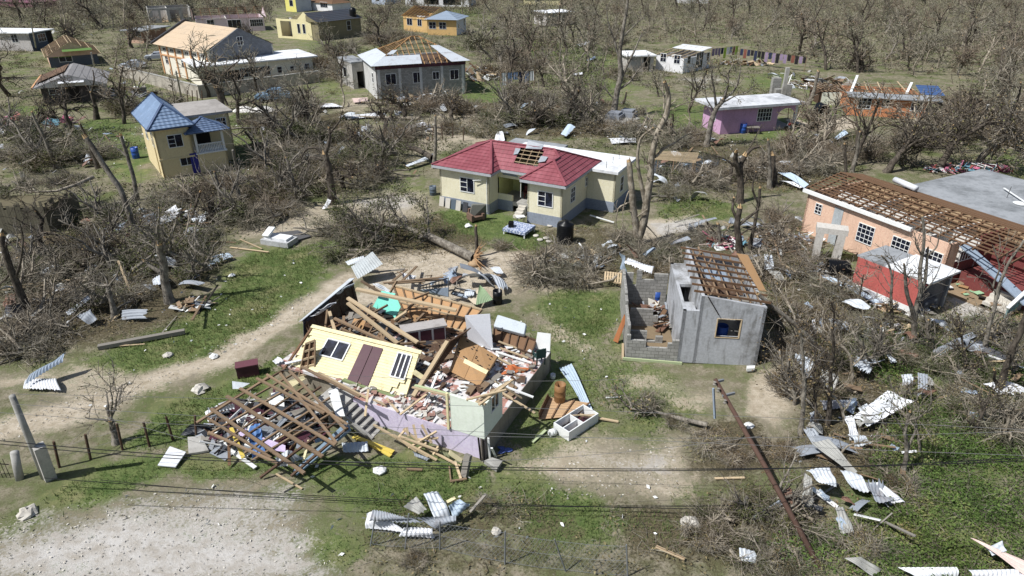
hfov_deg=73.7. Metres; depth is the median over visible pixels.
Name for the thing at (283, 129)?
brush pile
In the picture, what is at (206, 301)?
plank
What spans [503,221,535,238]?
bed base
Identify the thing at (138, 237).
brush pile
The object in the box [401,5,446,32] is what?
ochre wing
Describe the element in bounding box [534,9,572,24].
grey hut
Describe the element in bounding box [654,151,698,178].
animal pen
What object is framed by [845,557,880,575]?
roofing sheet
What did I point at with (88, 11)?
twisted tree
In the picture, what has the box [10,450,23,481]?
gate post
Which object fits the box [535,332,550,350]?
panel
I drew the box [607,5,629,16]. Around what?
bare tree
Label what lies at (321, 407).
collapsed roof frame
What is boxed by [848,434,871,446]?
roofing sheet
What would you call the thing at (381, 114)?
twisted tree
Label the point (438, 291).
metal frame
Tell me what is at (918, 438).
bare sapling
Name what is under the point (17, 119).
brush pile
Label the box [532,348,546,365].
plastic chair
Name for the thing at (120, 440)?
stake fence
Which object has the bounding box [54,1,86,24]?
bare tree
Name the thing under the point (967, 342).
scrap sheet
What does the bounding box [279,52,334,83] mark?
brush pile
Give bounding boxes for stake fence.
[52,416,196,467]
[187,90,202,101]
[400,124,464,140]
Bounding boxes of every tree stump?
[771,151,779,187]
[806,70,819,104]
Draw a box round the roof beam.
[355,287,456,311]
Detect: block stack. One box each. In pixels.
[769,77,781,93]
[774,88,781,93]
[781,84,792,96]
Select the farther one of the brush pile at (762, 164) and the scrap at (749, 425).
the brush pile at (762, 164)
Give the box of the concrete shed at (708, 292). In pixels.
[620,246,771,365]
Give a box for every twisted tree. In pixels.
[0,37,29,96]
[1,184,75,250]
[18,93,71,126]
[37,66,95,130]
[49,16,88,40]
[57,0,103,27]
[67,220,124,270]
[116,14,148,47]
[190,186,235,224]
[228,77,285,133]
[235,21,261,35]
[270,85,328,123]
[318,38,350,66]
[332,147,371,191]
[339,113,372,151]
[356,4,394,49]
[360,90,401,134]
[362,149,397,186]
[373,81,419,116]
[436,87,470,120]
[518,97,558,128]
[556,61,593,123]
[654,110,684,138]
[810,79,861,139]
[839,39,881,71]
[952,80,1005,111]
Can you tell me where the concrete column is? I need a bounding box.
[781,67,789,94]
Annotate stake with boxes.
[477,437,481,459]
[482,439,484,462]
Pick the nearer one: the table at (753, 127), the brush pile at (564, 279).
the brush pile at (564, 279)
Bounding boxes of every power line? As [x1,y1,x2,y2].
[0,412,1015,437]
[0,440,1023,470]
[1,444,359,464]
[17,404,1023,455]
[28,394,1023,429]
[41,400,254,459]
[46,478,799,509]
[102,480,743,506]
[284,370,619,380]
[335,436,757,462]
[343,460,1023,468]
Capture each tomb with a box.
[260,227,297,247]
[605,110,623,119]
[621,108,637,117]
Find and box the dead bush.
[838,363,964,476]
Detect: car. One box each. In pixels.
[119,59,146,67]
[144,51,160,60]
[254,87,289,102]
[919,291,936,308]
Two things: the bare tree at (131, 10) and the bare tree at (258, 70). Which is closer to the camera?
the bare tree at (258, 70)
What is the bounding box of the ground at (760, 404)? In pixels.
[0,0,1023,575]
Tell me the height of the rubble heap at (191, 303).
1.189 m
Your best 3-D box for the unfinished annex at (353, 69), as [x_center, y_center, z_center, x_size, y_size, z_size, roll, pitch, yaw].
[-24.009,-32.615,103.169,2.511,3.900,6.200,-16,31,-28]
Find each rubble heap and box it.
[3,112,85,126]
[106,85,162,96]
[139,203,198,223]
[169,294,219,311]
[196,386,327,460]
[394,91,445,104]
[465,62,501,81]
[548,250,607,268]
[632,298,671,331]
[699,231,747,250]
[716,58,774,65]
[747,227,830,254]
[788,74,863,89]
[804,262,854,284]
[826,321,915,346]
[870,299,937,317]
[923,159,1012,174]
[943,314,1020,346]
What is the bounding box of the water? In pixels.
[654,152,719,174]
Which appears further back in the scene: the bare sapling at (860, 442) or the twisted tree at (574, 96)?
the twisted tree at (574, 96)
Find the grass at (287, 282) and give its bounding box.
[1,196,732,572]
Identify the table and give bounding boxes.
[515,215,524,222]
[747,126,759,133]
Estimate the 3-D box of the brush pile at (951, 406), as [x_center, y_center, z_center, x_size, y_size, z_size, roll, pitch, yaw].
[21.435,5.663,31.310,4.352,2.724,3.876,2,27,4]
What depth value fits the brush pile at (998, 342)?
37.00 m
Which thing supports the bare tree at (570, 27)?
on the ground at (760, 404)
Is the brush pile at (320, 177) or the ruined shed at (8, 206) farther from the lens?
the brush pile at (320, 177)
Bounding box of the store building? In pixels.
[0,28,53,50]
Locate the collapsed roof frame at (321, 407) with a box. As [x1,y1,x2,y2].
[196,365,360,478]
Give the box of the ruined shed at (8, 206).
[0,193,83,233]
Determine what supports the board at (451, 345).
on the board at (432, 366)
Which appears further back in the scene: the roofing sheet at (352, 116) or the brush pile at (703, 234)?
the roofing sheet at (352, 116)
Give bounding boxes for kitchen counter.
[399,318,446,346]
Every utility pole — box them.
[31,23,36,48]
[175,71,181,99]
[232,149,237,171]
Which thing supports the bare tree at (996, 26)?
on the ground at (760, 404)
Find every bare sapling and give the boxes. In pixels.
[751,338,834,405]
[757,329,799,386]
[770,262,811,337]
[776,350,841,434]
[785,307,841,372]
[805,353,857,424]
[810,288,853,339]
[810,295,878,381]
[833,423,892,459]
[843,254,880,298]
[851,309,898,366]
[865,290,904,327]
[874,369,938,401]
[886,381,934,453]
[905,303,955,354]
[927,295,1000,379]
[952,370,1022,434]
[990,313,1023,379]
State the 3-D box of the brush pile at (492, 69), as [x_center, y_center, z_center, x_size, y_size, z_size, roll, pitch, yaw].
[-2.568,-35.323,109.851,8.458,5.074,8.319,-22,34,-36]
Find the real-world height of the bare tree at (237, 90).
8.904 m
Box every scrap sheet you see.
[3,294,15,306]
[121,309,146,319]
[152,275,160,284]
[153,255,175,267]
[179,280,204,284]
[341,112,354,118]
[443,265,458,275]
[444,271,456,283]
[449,275,460,283]
[460,263,482,273]
[462,273,492,285]
[464,289,475,296]
[483,273,507,289]
[489,266,502,273]
[504,123,517,127]
[654,174,666,182]
[690,191,706,199]
[692,217,716,225]
[742,222,762,225]
[792,445,822,455]
[794,354,812,371]
[803,427,818,442]
[807,422,822,433]
[814,435,857,453]
[819,489,829,499]
[820,369,838,388]
[829,319,850,329]
[836,516,845,529]
[840,470,868,492]
[841,496,854,504]
[843,299,869,309]
[846,398,857,413]
[850,499,869,510]
[853,356,871,372]
[855,416,873,425]
[864,357,884,362]
[867,479,893,502]
[883,354,896,362]
[902,331,914,338]
[914,376,933,385]
[917,373,927,396]
[919,388,936,394]
[929,318,953,332]
[963,339,983,350]
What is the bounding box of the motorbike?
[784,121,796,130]
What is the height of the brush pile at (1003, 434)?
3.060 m
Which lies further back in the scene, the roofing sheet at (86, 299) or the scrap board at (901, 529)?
the roofing sheet at (86, 299)
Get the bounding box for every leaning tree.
[82,134,135,231]
[755,276,835,362]
[863,76,983,172]
[901,75,1023,171]
[939,96,1023,174]
[993,313,1023,396]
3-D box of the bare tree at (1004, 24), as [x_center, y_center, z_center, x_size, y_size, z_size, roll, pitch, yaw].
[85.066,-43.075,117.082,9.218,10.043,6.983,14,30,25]
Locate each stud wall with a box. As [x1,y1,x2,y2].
[298,339,315,376]
[392,285,482,331]
[493,325,535,354]
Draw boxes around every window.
[10,34,18,41]
[37,33,46,41]
[48,87,62,94]
[58,56,72,61]
[166,133,183,147]
[180,157,194,165]
[206,20,214,24]
[215,117,226,125]
[227,19,241,28]
[236,36,243,45]
[239,67,255,77]
[249,19,263,26]
[254,65,270,75]
[277,66,281,72]
[302,24,305,33]
[319,338,350,360]
[320,2,327,7]
[343,67,346,77]
[346,21,350,29]
[385,73,396,84]
[389,352,411,380]
[407,18,412,25]
[413,72,419,82]
[417,19,421,25]
[429,22,435,28]
[432,71,439,79]
[439,22,445,28]
[450,69,458,79]
[460,176,474,193]
[490,393,498,413]
[537,190,552,207]
[570,185,575,203]
[619,175,623,192]
[660,53,666,61]
[674,55,680,63]
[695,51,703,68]
[756,107,772,121]
[814,202,822,214]
[855,222,875,245]
[857,98,871,108]
[890,235,910,252]
[910,101,922,110]
[924,248,943,262]
[957,247,977,261]
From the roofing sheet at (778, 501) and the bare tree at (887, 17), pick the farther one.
the bare tree at (887, 17)
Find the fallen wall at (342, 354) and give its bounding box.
[282,324,421,396]
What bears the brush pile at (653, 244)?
on the ground at (760, 404)
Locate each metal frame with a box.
[420,278,448,296]
[451,287,475,298]
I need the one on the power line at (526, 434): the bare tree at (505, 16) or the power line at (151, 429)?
the power line at (151, 429)
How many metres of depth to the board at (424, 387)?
30.31 m
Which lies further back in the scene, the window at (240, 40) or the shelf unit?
the window at (240, 40)
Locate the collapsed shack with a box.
[801,82,849,104]
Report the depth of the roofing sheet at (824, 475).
26.94 m
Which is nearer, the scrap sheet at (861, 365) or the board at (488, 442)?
the board at (488, 442)
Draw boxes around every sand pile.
[233,106,250,112]
[251,106,273,111]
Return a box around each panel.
[158,446,185,467]
[188,436,208,454]
[201,435,218,441]
[232,381,249,388]
[262,437,285,451]
[271,392,283,406]
[277,407,310,420]
[288,376,304,385]
[293,421,350,475]
[295,431,310,440]
[328,388,344,416]
[352,318,365,328]
[373,291,400,317]
[411,310,428,321]
[465,314,492,349]
[468,290,477,304]
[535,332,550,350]
[606,116,639,123]
[613,314,624,342]
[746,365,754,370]
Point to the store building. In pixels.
(21, 38)
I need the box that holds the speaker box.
[508,221,513,227]
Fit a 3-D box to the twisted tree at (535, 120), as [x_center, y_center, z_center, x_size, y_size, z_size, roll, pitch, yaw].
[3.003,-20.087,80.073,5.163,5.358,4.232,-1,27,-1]
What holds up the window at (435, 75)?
in the block house at (417, 71)
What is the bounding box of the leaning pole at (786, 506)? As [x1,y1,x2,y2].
[712,378,823,569]
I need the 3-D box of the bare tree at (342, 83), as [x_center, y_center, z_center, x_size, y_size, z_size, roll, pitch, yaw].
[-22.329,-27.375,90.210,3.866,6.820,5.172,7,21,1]
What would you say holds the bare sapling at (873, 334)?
on the ground at (760, 404)
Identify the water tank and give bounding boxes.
[349,7,356,16]
[556,219,573,245]
[813,102,829,115]
[824,259,851,277]
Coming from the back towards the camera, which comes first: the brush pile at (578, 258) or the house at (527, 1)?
the house at (527, 1)
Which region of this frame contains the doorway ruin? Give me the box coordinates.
[811,222,848,259]
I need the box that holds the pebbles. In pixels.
[0,260,677,575]
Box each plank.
[10,279,70,285]
[117,260,132,295]
[191,296,206,320]
[197,285,218,313]
[229,247,268,252]
[239,239,262,248]
[445,497,455,504]
[469,493,486,512]
[590,215,613,222]
[655,545,684,560]
[714,476,744,479]
[985,354,1023,367]
[1003,188,1023,201]
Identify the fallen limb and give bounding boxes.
[232,174,279,199]
[572,265,622,287]
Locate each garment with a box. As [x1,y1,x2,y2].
[502,73,506,85]
[507,72,511,81]
[513,72,517,79]
[530,71,533,80]
[753,51,757,60]
[764,52,768,61]
[771,53,775,62]
[775,54,779,62]
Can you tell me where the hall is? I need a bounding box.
[150,19,273,83]
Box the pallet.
[604,271,621,283]
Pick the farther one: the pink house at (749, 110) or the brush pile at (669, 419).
the pink house at (749, 110)
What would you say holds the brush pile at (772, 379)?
on the ground at (760, 404)
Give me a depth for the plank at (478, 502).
26.16 m
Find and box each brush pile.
[0,97,47,146]
[0,102,80,175]
[0,104,36,132]
[0,137,50,173]
[0,164,46,198]
[0,230,47,271]
[0,242,88,308]
[0,245,61,291]
[0,298,71,372]
[0,298,89,345]
[0,301,88,364]
[3,268,104,331]
[5,218,76,277]
[10,110,103,147]
[11,166,79,194]
[18,220,118,262]
[19,240,125,293]
[33,164,96,190]
[41,168,149,229]
[42,126,111,167]
[42,212,180,279]
[46,180,147,251]
[52,255,142,320]
[54,192,124,227]
[65,128,123,170]
[68,218,153,265]
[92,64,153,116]
[92,261,161,324]
[101,197,196,239]
[103,170,198,224]
[110,209,186,254]
[111,85,186,117]
[122,204,231,266]
[142,82,193,102]
[147,168,215,206]
[147,206,231,250]
[156,222,240,285]
[179,144,272,232]
[188,162,234,193]
[201,157,281,191]
[209,172,290,212]
[215,111,319,179]
[226,134,309,197]
[227,199,282,231]
[231,99,290,135]
[238,128,311,171]
[240,83,333,145]
[240,177,314,234]
[247,73,320,105]
[267,124,348,165]
[268,154,326,205]
[274,80,329,115]
[275,152,344,193]
[276,101,357,145]
[276,197,380,244]
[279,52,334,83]
[303,128,397,172]
[304,44,337,69]
[305,219,396,266]
[308,31,365,54]
[320,58,339,81]
[323,186,422,251]
[334,154,431,194]
[346,96,427,164]
[351,27,400,45]
[357,111,465,143]
[378,86,444,116]
[384,22,423,39]
[397,540,435,575]
[411,79,472,111]
[430,111,476,134]
[442,90,486,115]
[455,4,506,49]
[463,487,507,521]
[464,90,544,127]
[465,114,509,139]
[468,53,522,76]
[477,64,566,128]
[484,236,514,251]
[488,38,524,60]
[494,43,554,73]
[494,76,552,107]
[497,233,587,295]
[509,244,615,296]
[527,89,570,130]
[531,81,593,105]
[539,232,596,271]
[544,72,614,127]
[563,87,614,119]
[567,235,634,266]
[570,107,617,135]
[597,107,650,144]
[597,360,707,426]
[604,54,648,82]
[605,223,649,245]
[612,111,680,146]
[619,232,681,263]
[621,247,682,278]
[621,386,671,415]
[641,117,709,151]
[642,170,692,203]
[650,237,689,262]
[654,152,715,186]
[658,112,719,142]
[659,228,712,251]
[660,403,693,431]
[670,506,736,557]
[678,161,736,194]
[678,218,744,249]
[680,424,740,462]
[681,490,765,549]
[691,156,766,180]
[708,432,762,474]
[712,509,787,575]
[714,430,823,538]
[724,145,799,181]
[730,241,790,293]
[730,328,820,365]
[741,192,809,234]
[745,213,830,256]
[748,143,820,184]
[750,427,805,464]
[750,483,841,547]
[751,535,819,575]
[756,133,807,166]
[759,365,808,400]
[761,287,818,337]
[765,121,842,155]
[767,240,855,289]
[777,288,843,322]
[781,139,859,178]
[785,127,867,166]
[790,265,882,309]
[803,316,865,377]
[812,368,876,405]
[814,302,881,337]
[826,313,918,376]
[826,508,900,566]
[827,305,901,334]
[842,132,895,160]
[849,319,918,367]
[861,128,922,152]
[873,457,931,509]
[876,115,967,147]
[884,98,973,142]
[889,105,975,131]
[890,332,945,376]
[896,309,984,337]
[899,337,983,385]
[928,81,1023,115]
[931,367,988,410]
[934,381,1023,445]
[935,111,995,140]
[936,329,1014,388]
[939,298,1023,359]
[947,97,1023,136]
[952,383,1023,454]
[978,384,1023,423]
[979,314,1023,365]
[984,112,1022,143]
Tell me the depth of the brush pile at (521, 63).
112.17 m
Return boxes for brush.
[0,0,1023,115]
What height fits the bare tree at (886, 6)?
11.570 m
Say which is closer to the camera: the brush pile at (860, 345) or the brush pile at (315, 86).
the brush pile at (860, 345)
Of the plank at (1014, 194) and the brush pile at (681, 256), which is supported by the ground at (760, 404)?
the brush pile at (681, 256)
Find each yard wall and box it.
[117,65,199,97]
[198,70,319,97]
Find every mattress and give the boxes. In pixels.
[470,204,486,217]
[494,315,526,336]
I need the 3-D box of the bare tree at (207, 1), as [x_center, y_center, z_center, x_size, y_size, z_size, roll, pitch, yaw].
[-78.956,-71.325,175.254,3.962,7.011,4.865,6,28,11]
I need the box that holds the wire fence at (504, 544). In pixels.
[370,513,627,575]
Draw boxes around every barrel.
[130,146,139,158]
[493,288,501,304]
[554,381,565,403]
[655,292,660,301]
[716,323,728,335]
[739,123,746,133]
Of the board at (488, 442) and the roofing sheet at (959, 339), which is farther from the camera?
the roofing sheet at (959, 339)
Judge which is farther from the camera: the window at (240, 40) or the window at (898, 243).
the window at (240, 40)
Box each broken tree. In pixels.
[93,193,197,304]
[602,74,706,246]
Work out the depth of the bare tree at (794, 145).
67.28 m
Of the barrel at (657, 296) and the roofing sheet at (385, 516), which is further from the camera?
the barrel at (657, 296)
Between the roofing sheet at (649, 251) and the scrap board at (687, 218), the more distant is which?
the scrap board at (687, 218)
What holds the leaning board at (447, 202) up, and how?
on the ground at (760, 404)
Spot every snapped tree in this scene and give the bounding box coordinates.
[112,133,139,199]
[185,51,239,104]
[291,100,351,205]
[709,123,765,203]
[726,171,783,255]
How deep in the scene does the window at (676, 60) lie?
112.32 m
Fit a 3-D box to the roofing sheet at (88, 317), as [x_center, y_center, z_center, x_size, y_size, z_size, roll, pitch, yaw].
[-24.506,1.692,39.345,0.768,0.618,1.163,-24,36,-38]
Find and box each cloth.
[497,446,512,453]
[501,364,528,374]
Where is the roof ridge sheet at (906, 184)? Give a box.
[892,177,918,191]
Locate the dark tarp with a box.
[180,423,220,435]
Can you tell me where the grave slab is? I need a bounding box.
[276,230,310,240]
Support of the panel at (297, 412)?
on the rubble heap at (231, 414)
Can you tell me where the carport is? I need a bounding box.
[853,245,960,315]
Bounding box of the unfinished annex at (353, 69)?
[337,55,364,88]
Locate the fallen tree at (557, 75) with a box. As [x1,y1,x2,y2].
[541,46,603,120]
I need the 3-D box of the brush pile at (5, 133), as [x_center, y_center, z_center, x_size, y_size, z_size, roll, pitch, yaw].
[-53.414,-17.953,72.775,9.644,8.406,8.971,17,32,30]
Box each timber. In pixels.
[324,310,327,327]
[328,311,335,329]
[333,317,390,342]
[339,304,387,330]
[341,328,356,334]
[346,297,418,343]
[346,302,398,343]
[360,280,380,291]
[373,424,436,460]
[389,281,397,292]
[393,434,416,451]
[394,311,406,320]
[396,303,414,321]
[399,307,430,310]
[400,312,424,336]
[400,341,425,345]
[400,435,438,451]
[403,428,423,443]
[408,431,436,448]
[412,292,429,298]
[416,315,443,318]
[418,437,438,439]
[421,424,432,443]
[426,448,460,465]
[454,461,461,478]
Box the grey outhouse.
[622,50,656,71]
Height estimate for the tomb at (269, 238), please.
1.105 m
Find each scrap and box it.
[162,352,172,357]
[209,353,217,358]
[373,465,386,474]
[744,422,754,428]
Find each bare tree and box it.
[0,0,21,21]
[0,28,11,51]
[0,213,38,316]
[1,0,23,16]
[26,0,55,20]
[30,0,58,24]
[49,0,72,23]
[51,1,74,17]
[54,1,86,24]
[55,352,159,446]
[60,247,119,318]
[64,0,80,21]
[77,7,106,27]
[83,68,100,119]
[85,0,100,19]
[89,1,116,25]
[90,47,158,123]
[98,1,122,23]
[101,28,127,74]
[107,44,146,94]
[110,0,134,20]
[116,0,132,13]
[120,0,147,18]
[122,0,150,13]
[123,9,137,23]
[125,36,163,81]
[131,8,159,48]
[132,0,144,11]
[133,13,156,54]
[147,69,180,103]
[174,26,220,97]
[179,0,203,17]
[195,0,209,14]
[195,61,231,105]
[197,53,264,124]
[198,0,218,14]
[222,39,276,92]
[224,5,237,14]
[235,1,252,13]
[239,44,276,102]
[246,0,264,16]
[256,72,286,115]
[261,0,276,20]
[273,71,324,122]
[287,57,318,96]
[314,17,338,44]
[325,38,360,86]
[325,53,355,107]
[374,6,385,14]
[376,0,401,20]
[413,1,425,7]
[452,0,461,10]
[453,14,494,59]
[458,0,470,12]
[481,32,513,67]
[490,44,504,63]
[491,5,512,37]
[493,17,525,40]
[493,23,527,71]
[497,1,520,23]
[497,73,528,103]
[498,36,522,63]
[500,10,533,45]
[501,0,520,29]
[502,62,514,88]
[506,76,528,103]
[509,93,524,123]
[512,8,527,24]
[514,35,530,59]
[515,10,556,55]
[515,23,531,41]
[515,57,538,93]
[517,0,544,37]
[522,18,543,44]
[522,38,555,86]
[526,1,544,31]
[532,0,586,53]
[532,25,555,57]
[537,19,572,71]
[538,8,570,38]
[541,26,564,63]
[546,0,580,44]
[550,21,602,71]
[554,72,589,106]
[559,60,578,83]
[563,0,586,39]
[563,5,582,36]
[569,69,608,115]
[570,1,603,36]
[573,4,607,47]
[577,15,606,49]
[580,26,597,60]
[582,0,605,19]
[585,66,615,101]
[590,28,619,73]
[590,36,611,66]
[602,0,653,110]
[602,16,621,41]
[606,13,630,51]
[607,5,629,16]
[610,0,638,18]
[617,3,640,39]
[619,38,630,45]
[632,0,651,11]
[633,66,675,108]
[633,104,647,117]
[640,61,667,96]
[642,3,654,28]
[654,4,669,32]
[674,56,719,112]
[675,0,707,37]
[677,85,698,123]
[681,1,695,17]
[686,0,708,12]
[691,0,724,30]
[692,48,762,146]
[703,5,732,30]
[721,0,743,18]
[724,15,741,35]
[726,14,745,39]
[744,0,756,10]
[761,0,791,29]
[768,328,832,436]
[769,6,786,32]
[771,0,782,11]
[777,0,823,54]
[777,89,819,150]
[781,124,815,158]
[782,0,794,11]
[786,0,815,24]
[786,319,864,427]
[789,0,848,69]
[790,5,806,38]
[792,93,851,152]
[798,0,850,34]
[798,99,837,135]
[807,8,831,49]
[822,9,845,34]
[824,0,885,72]
[826,20,853,63]
[827,74,899,165]
[840,7,889,68]
[843,11,864,29]
[846,1,867,29]
[848,28,861,44]
[851,0,881,19]
[859,248,896,334]
[862,0,888,25]
[870,215,960,343]
[873,19,922,59]
[874,82,948,153]
[875,9,903,37]
[878,1,910,32]
[880,0,897,20]
[884,0,902,22]
[884,0,909,29]
[887,35,928,71]
[887,126,920,163]
[889,0,921,44]
[890,7,920,54]
[891,0,925,37]
[897,2,923,27]
[900,24,947,74]
[901,89,977,144]
[902,20,919,42]
[911,3,933,39]
[911,32,941,59]
[914,15,930,39]
[918,0,974,31]
[922,31,938,47]
[925,21,957,62]
[929,1,948,30]
[933,32,978,67]
[937,74,1000,143]
[937,92,997,153]
[939,18,984,55]
[941,22,975,48]
[943,1,1005,64]
[945,40,984,74]
[948,0,1004,35]
[952,0,965,19]
[957,59,1010,92]
[964,0,992,20]
[968,229,1023,347]
[975,21,1016,71]
[975,90,1023,122]
[975,97,1023,171]
[976,25,1023,97]
[977,3,999,36]
[977,131,1012,159]
[978,57,1023,142]
[979,4,1005,27]
[979,7,1023,66]
[987,17,1013,38]
[992,51,1014,68]
[993,33,1023,70]
[994,80,1017,94]
[1000,0,1017,11]
[1000,33,1023,70]
[1001,40,1023,74]
[1002,0,1023,28]
[1003,73,1019,86]
[1008,11,1023,53]
[1010,93,1023,106]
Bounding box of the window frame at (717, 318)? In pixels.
[714,318,741,338]
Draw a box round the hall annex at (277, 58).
[181,49,317,84]
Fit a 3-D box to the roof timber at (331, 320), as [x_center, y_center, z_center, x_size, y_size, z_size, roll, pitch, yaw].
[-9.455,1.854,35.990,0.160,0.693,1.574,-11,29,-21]
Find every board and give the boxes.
[227,443,230,465]
[229,427,244,458]
[231,449,256,468]
[275,473,302,489]
[302,440,308,460]
[342,378,395,396]
[352,435,394,453]
[368,268,404,273]
[368,445,391,456]
[383,276,443,283]
[388,280,424,284]
[392,269,407,280]
[402,266,417,279]
[406,468,422,470]
[411,340,449,397]
[412,370,422,378]
[414,384,450,394]
[419,279,443,280]
[423,327,470,385]
[423,371,438,406]
[439,196,443,206]
[445,198,450,208]
[448,450,461,462]
[451,199,455,209]
[451,478,466,482]
[455,200,460,210]
[461,453,471,477]
[462,202,467,211]
[487,437,490,457]
[495,351,531,363]
[500,383,533,397]
[531,429,546,442]
[580,413,617,422]
[622,343,623,359]
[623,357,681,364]
[674,214,699,222]
[800,391,824,420]
[812,487,838,507]
[813,483,838,500]
[815,453,832,460]
[844,383,861,391]
[851,441,895,447]
[854,513,880,520]
[859,474,883,480]
[873,513,892,529]
[880,519,915,536]
[881,433,898,442]
[961,379,995,395]
[1012,373,1022,380]
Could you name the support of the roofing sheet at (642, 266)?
on the concrete shed at (708, 292)
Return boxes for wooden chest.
[235,358,258,378]
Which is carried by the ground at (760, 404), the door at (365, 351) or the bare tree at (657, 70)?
the bare tree at (657, 70)
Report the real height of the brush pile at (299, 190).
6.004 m
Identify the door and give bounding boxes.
[45,30,53,43]
[69,86,81,102]
[189,153,200,172]
[196,132,210,145]
[347,344,372,382]
[358,346,382,385]
[407,332,418,341]
[420,330,431,340]
[433,328,444,339]
[522,182,527,191]
[827,207,843,244]
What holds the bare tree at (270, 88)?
on the ground at (760, 404)
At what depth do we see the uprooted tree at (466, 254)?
49.44 m
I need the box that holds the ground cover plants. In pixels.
[751,309,1023,575]
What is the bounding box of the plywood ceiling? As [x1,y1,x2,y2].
[449,336,497,384]
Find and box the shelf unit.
[553,404,598,440]
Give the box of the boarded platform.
[538,394,589,419]
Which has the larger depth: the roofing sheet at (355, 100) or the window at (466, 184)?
the roofing sheet at (355, 100)
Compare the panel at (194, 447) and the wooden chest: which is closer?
the panel at (194, 447)
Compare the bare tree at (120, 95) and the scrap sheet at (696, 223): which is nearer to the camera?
the scrap sheet at (696, 223)
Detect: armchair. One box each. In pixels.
[466,208,484,222]
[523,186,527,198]
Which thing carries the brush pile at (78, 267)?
on the ground at (760, 404)
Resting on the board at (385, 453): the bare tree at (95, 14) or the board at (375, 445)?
the board at (375, 445)
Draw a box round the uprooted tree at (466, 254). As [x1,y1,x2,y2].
[317,174,485,269]
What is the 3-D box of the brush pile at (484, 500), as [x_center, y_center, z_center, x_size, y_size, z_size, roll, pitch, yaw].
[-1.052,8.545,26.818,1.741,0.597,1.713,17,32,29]
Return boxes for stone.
[16,503,37,520]
[191,383,209,394]
[484,457,502,471]
[491,527,500,534]
[680,516,699,528]
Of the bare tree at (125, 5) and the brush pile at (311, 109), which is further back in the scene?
the bare tree at (125, 5)
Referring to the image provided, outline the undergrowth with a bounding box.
[0,6,1022,398]
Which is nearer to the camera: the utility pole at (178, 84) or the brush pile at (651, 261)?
the brush pile at (651, 261)
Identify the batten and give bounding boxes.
[318,371,365,398]
[364,389,368,416]
[373,399,386,405]
[386,397,398,412]
[400,392,428,414]
[477,381,507,400]
[495,381,521,398]
[498,341,516,348]
[498,357,511,364]
[500,347,528,358]
[502,392,535,413]
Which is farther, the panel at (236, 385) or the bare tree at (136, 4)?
the bare tree at (136, 4)
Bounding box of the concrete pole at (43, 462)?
[9,394,56,482]
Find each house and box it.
[0,0,57,7]
[31,63,109,104]
[41,35,100,67]
[120,25,170,42]
[131,92,236,177]
[146,5,192,22]
[190,6,266,30]
[276,12,312,39]
[277,278,550,458]
[285,0,311,11]
[291,9,362,40]
[311,0,350,10]
[358,36,470,98]
[372,0,400,4]
[405,0,475,6]
[425,11,467,35]
[431,138,635,226]
[524,0,559,4]
[655,44,711,73]
[695,93,804,134]
[801,172,1023,321]
[838,75,944,117]
[915,169,1023,224]
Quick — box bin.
[429,185,436,195]
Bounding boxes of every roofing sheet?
[3,304,20,318]
[23,378,60,390]
[25,352,65,383]
[66,296,90,314]
[77,309,96,323]
[146,214,175,226]
[165,205,178,214]
[206,404,234,412]
[207,253,232,265]
[264,412,291,438]
[273,357,282,363]
[276,450,287,466]
[285,359,301,364]
[288,450,303,461]
[309,103,342,106]
[313,302,335,315]
[322,198,330,208]
[336,283,353,293]
[342,441,367,452]
[344,113,378,118]
[346,256,363,264]
[351,252,382,278]
[352,97,367,102]
[365,511,404,532]
[369,510,422,522]
[373,283,389,291]
[399,527,433,537]
[402,273,415,279]
[404,496,426,513]
[406,157,430,166]
[413,452,429,460]
[417,516,455,527]
[420,445,450,458]
[424,491,449,516]
[449,499,469,516]
[476,285,492,304]
[495,131,504,140]
[559,364,592,409]
[561,124,574,135]
[609,138,635,143]
[619,252,626,270]
[624,258,653,273]
[626,244,637,257]
[643,247,655,255]
[666,236,689,244]
[739,548,756,563]
[753,500,781,517]
[764,254,773,268]
[768,270,783,279]
[778,172,808,187]
[783,181,805,187]
[784,488,799,506]
[802,473,813,507]
[806,468,836,487]
[812,439,856,472]
[813,502,823,511]
[820,400,857,409]
[823,277,878,303]
[835,130,847,139]
[835,507,853,533]
[845,415,857,439]
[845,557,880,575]
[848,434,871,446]
[854,391,913,425]
[864,290,884,302]
[870,482,902,502]
[898,567,958,575]
[902,374,913,385]
[932,332,975,357]
[961,340,1006,359]
[969,569,1023,575]
[971,538,1023,574]
[985,381,1023,394]
[986,541,1006,555]
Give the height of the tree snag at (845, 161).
5.253 m
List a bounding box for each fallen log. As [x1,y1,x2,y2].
[13,175,94,198]
[353,115,419,119]
[358,117,432,160]
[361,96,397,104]
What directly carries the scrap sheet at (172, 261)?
on the brush pile at (172, 251)
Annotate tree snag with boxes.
[31,111,58,168]
[74,118,100,168]
[187,191,200,222]
[213,170,223,208]
[244,131,256,145]
[273,157,294,191]
[431,105,441,168]
[474,224,477,252]
[621,90,630,104]
[714,222,721,245]
[727,165,732,184]
[741,187,763,249]
[766,138,773,188]
[841,135,848,184]
[849,130,860,172]
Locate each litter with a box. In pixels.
[0,97,920,575]
[89,113,887,555]
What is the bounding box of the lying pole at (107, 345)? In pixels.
[97,328,184,349]
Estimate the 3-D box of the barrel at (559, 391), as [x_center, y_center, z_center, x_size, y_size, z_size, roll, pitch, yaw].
[2.278,4.955,32.418,0.562,0.950,0.556,0,27,0]
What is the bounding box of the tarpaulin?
[248,423,264,457]
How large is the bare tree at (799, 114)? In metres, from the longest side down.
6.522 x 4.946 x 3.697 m
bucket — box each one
[547,428,556,436]
[550,373,555,378]
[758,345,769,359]

